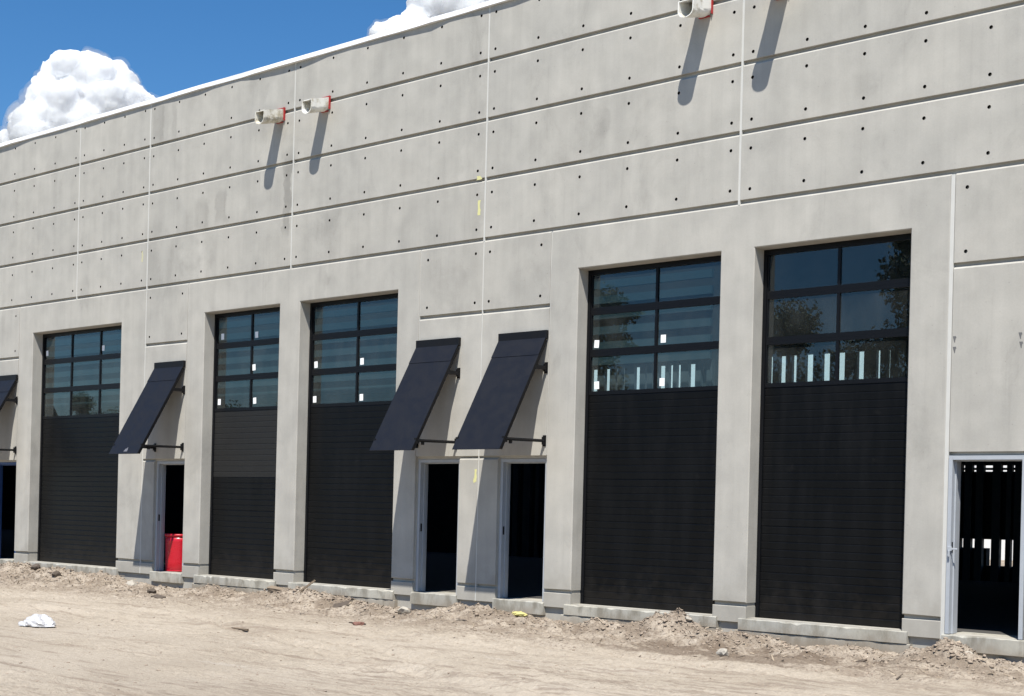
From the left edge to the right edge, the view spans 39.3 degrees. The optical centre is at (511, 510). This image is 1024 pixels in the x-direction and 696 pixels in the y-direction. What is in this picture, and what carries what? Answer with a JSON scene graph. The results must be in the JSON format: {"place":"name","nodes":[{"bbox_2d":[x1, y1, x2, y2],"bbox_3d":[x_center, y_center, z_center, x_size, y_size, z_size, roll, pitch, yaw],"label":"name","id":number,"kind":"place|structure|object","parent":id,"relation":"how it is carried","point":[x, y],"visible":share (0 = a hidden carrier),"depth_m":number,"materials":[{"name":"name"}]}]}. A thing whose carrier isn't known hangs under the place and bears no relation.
{"place":"outdoors","nodes":[
{"label":"outdoors","id":0,"kind":"place"},
{"bbox_2d":[0,49,154,142],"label":"cloud","id":1,"kind":"structure","parent":0,"point":[67,86],"depth_m":909.33,"materials":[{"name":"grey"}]},
{"bbox_2d":[0,0,406,130],"label":"sky","id":2,"kind":"structure","parent":0,"point":[172,46],"materials":[{"name":"blue"}]},
{"bbox_2d":[369,0,489,35],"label":"cloud","id":3,"kind":"structure","parent":0,"point":[417,11],"depth_m":929.28,"materials":[{"name":"grey"}]},
{"bbox_2d":[0,560,1023,695],"bbox_3d":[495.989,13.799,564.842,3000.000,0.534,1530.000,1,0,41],"label":"ground","id":4,"kind":"structure","parent":0,"point":[424,666],"depth_m":16.56,"materials":[{"name":"soil"}]},
{"bbox_2d":[30,563,40,569],"bbox_3d":[-9.971,1.184,30.020,0.158,0.139,0.195,1,0,44],"label":"rubble lump","id":5,"kind":"object","parent":4,"relation":"on","point":[36,566],"visible":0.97,"depth_m":29.98,"materials":[{"name":"grey stone"}]},
{"bbox_2d":[18,614,55,626],"bbox_3d":[-6.281,1.447,18.983,0.514,0.161,0.376,1,0,-2],"label":"plastic bag","id":6,"kind":"object","parent":4,"relation":"on","point":[39,620],"visible":1,"depth_m":18.87,"materials":[{"name":"white plastic"}]},
{"bbox_2d":[52,571,61,577],"bbox_3d":[-9.237,1.312,29.057,0.184,0.177,0.230,-10,4,8],"label":"rubble lump","id":7,"kind":"object","parent":4,"relation":"on","point":[55,574],"visible":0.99,"depth_m":29.01,"materials":[{"name":"stone"}]},
{"bbox_2d":[126,580,136,585],"bbox_3d":[-7.428,1.445,28.090,0.209,0.174,0.258,1,0,33],"label":"rubble lump","id":8,"kind":"object","parent":4,"relation":"on","point":[131,582],"visible":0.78,"depth_m":28.04,"materials":[{"name":"concrete"}]},
{"bbox_2d":[147,588,156,593],"bbox_3d":[-6.728,1.520,26.786,0.166,0.142,0.298,13,-7,-7],"label":"rubble lump","id":9,"kind":"object","parent":4,"relation":"on","point":[153,590],"visible":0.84,"depth_m":26.68,"materials":[{"name":"stone"}]},
{"bbox_2d":[151,594,165,598],"bbox_3d":[-6.181,1.516,25.054,0.130,0.037,0.337,-18,18,-40],"label":"timber scrap","id":10,"kind":"object","parent":4,"relation":"on","point":[158,596],"visible":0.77,"depth_m":25.04,"materials":[{"name":"brown wood"}]},
{"bbox_2d":[231,627,248,630],"bbox_3d":[-3.694,1.609,19.480,0.054,0.027,0.376,1,0,-43],"label":"timber scrap","id":11,"kind":"object","parent":4,"relation":"on","point":[238,628],"visible":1,"depth_m":19.45,"materials":[{"name":"brown wood"}]},
{"bbox_2d":[267,585,288,591],"bbox_3d":[-4.121,1.401,25.274,0.538,0.077,0.111,4,22,44],"label":"timber offcut","id":12,"kind":"object","parent":4,"relation":"on","point":[271,588],"visible":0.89,"depth_m":25.30,"materials":[{"name":"brown wood"}]},
{"bbox_2d":[297,580,315,592],"bbox_3d":[-3.582,1.339,24.839,0.440,0.037,0.070,-37,-8,10],"label":"timber scrap","id":13,"kind":"object","parent":4,"relation":"on","point":[307,585],"visible":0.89,"depth_m":24.80,"materials":[{"name":"brown wood"}]},
{"bbox_2d":[332,600,350,607],"bbox_3d":[-2.836,1.564,23.712,0.356,0.027,0.172,-15,22,29],"label":"timber scrap","id":14,"kind":"object","parent":4,"relation":"on","point":[340,604],"visible":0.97,"depth_m":23.70,"materials":[{"name":"brown wood"}]},
{"bbox_2d":[352,621,363,625],"bbox_3d":[-2.188,1.621,20.372,0.175,0.080,0.121,-4,-12,4],"label":"rubble lump","id":15,"kind":"object","parent":4,"relation":"on","point":[358,623],"visible":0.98,"depth_m":20.33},
{"bbox_2d":[398,606,410,613],"bbox_3d":[-1.735,1.624,23.165,0.222,0.131,0.248,13,-6,1],"label":"rubble lump","id":16,"kind":"object","parent":4,"relation":"on","point":[403,610],"visible":0.79,"depth_m":23.07,"materials":[{"name":"concrete"}]},
{"bbox_2d":[0,561,1021,688],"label":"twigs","id":17,"kind":"object","parent":4,"relation":"on","point":[411,610],"visible":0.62,"depth_m":22.49,"materials":[{"name":"brown wood"}]},
{"bbox_2d":[0,561,1022,695],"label":"dirt clods","id":18,"kind":"object","parent":4,"relation":"on","point":[779,645],"visible":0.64,"depth_m":19.48,"materials":[{"name":"soil"}]},
{"bbox_2d":[0,0,1023,662],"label":"warehouse building","id":19,"kind":"structure","parent":4,"relation":"on","point":[730,198],"depth_m":22.66,"materials":[{"name":"concrete"}]},
{"bbox_2d":[0,374,17,453],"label":"metal awning","id":20,"kind":"object","parent":19,"relation":"attached to","point":[8,383],"visible":1,"depth_m":32.17,"materials":[{"name":"black metal"}]},
{"bbox_2d":[37,325,121,566],"bbox_3d":[-9.224,-1.368,30.887,3.433,5.054,0.064,1,0,41],"label":"garage door","id":21,"kind":"structure","parent":19,"relation":"in","point":[77,467],"depth_m":30.99,"materials":[{"name":"black metal"}]},
{"bbox_2d":[109,360,185,453],"bbox_3d":[-7.123,-2.013,27.987,0.983,1.872,1.056,1,0,41],"label":"metal awning","id":22,"kind":"object","parent":19,"relation":"attached to","point":[148,408],"visible":1,"depth_m":27.95,"materials":[{"name":"black metal"}]},
{"bbox_2d":[165,533,182,571],"bbox_3d":[-6.688,0.849,28.854,0.610,0.750,0.610,1,0,41],"label":"red barrel","id":23,"kind":"object","parent":19,"relation":"on","point":[173,550],"visible":0.65,"depth_m":28.59,"materials":[{"name":"plastic"}]},
{"bbox_2d":[208,307,279,578],"bbox_3d":[-4.974,-1.263,27.152,2.251,5.054,0.064,1,0,41],"label":"garage door","id":24,"kind":"structure","parent":19,"relation":"in","point":[244,439],"depth_m":27.23,"materials":[{"name":"black metal"}]},
{"bbox_2d":[255,107,285,123],"bbox_3d":[-4.403,-7.167,26.081,0.259,0.394,0.498,1,0,41],"label":"drain spout","id":25,"kind":"object","parent":19,"relation":"attached to","point":[269,116],"visible":1,"depth_m":26.02,"materials":[{"name":"white concrete"}]},
{"bbox_2d":[302,95,330,113],"bbox_3d":[-3.455,-7.143,25.282,0.259,0.394,0.448,1,0,41],"label":"drain spout","id":26,"kind":"object","parent":19,"relation":"attached to","point":[315,105],"visible":1,"depth_m":25.23,"materials":[{"name":"white concrete"}]},
{"bbox_2d":[304,293,397,587],"bbox_3d":[-2.754,-1.209,25.201,2.519,5.054,0.064,1,0,41],"label":"garage door","id":27,"kind":"structure","parent":19,"relation":"in","point":[344,478],"depth_m":25.28,"materials":[{"name":"black metal"}]},
{"bbox_2d":[369,337,460,450],"bbox_3d":[-1.562,-1.876,23.099,0.983,1.872,1.056,1,0,41],"label":"metal awning","id":28,"kind":"object","parent":19,"relation":"attached to","point":[412,404],"visible":0.89,"depth_m":23.07,"materials":[{"name":"black metal"}]},
{"bbox_2d":[452,330,548,449],"bbox_3d":[-0.180,-1.842,21.885,0.993,1.872,1.056,1,0,41],"label":"metal awning","id":29,"kind":"object","parent":19,"relation":"attached to","point":[513,365],"visible":1,"depth_m":21.86,"materials":[{"name":"black metal"}]},
{"bbox_2d":[580,255,720,613],"bbox_3d":[2.070,-1.089,20.963,2.529,5.054,0.064,1,0,41],"label":"garage door","id":30,"kind":"structure","parent":19,"relation":"in","point":[650,454],"depth_m":20.97,"materials":[{"name":"black metal"}]},
{"bbox_2d":[678,0,712,18],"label":"drain spout","id":31,"kind":"object","parent":19,"relation":"attached to","point":[701,9],"visible":1,"depth_m":19.92,"materials":[{"name":"white concrete"}]},
{"bbox_2d":[755,233,910,627],"bbox_3d":[4.288,-1.035,19.014,2.281,5.054,0.064,1,0,41],"label":"garage door","id":32,"kind":"structure","parent":19,"relation":"in","point":[832,453],"depth_m":19.01,"materials":[{"name":"black metal"}]},
{"bbox_2d":[512,611,527,616],"bbox_3d":[0.117,1.569,21.606,0.269,0.091,0.190,1,0,24],"label":"yellow rag","id":33,"kind":"object","parent":4,"relation":"on","point":[519,614],"visible":0.97,"depth_m":21.55,"materials":[{"name":"fabric"}]},
{"bbox_2d":[716,648,728,655],"bbox_3d":[2.627,1.775,17.815,0.154,0.116,0.212,14,-12,-28],"label":"rubble lump","id":34,"kind":"object","parent":4,"relation":"on","point":[722,652],"visible":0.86,"depth_m":17.75,"materials":[{"name":"concrete"}]},
{"bbox_2d":[594,351,1014,560],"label":"pale building","id":35,"kind":"structure","parent":0,"point":[987,543],"depth_m":70.74,"materials":[{"name":"white"}]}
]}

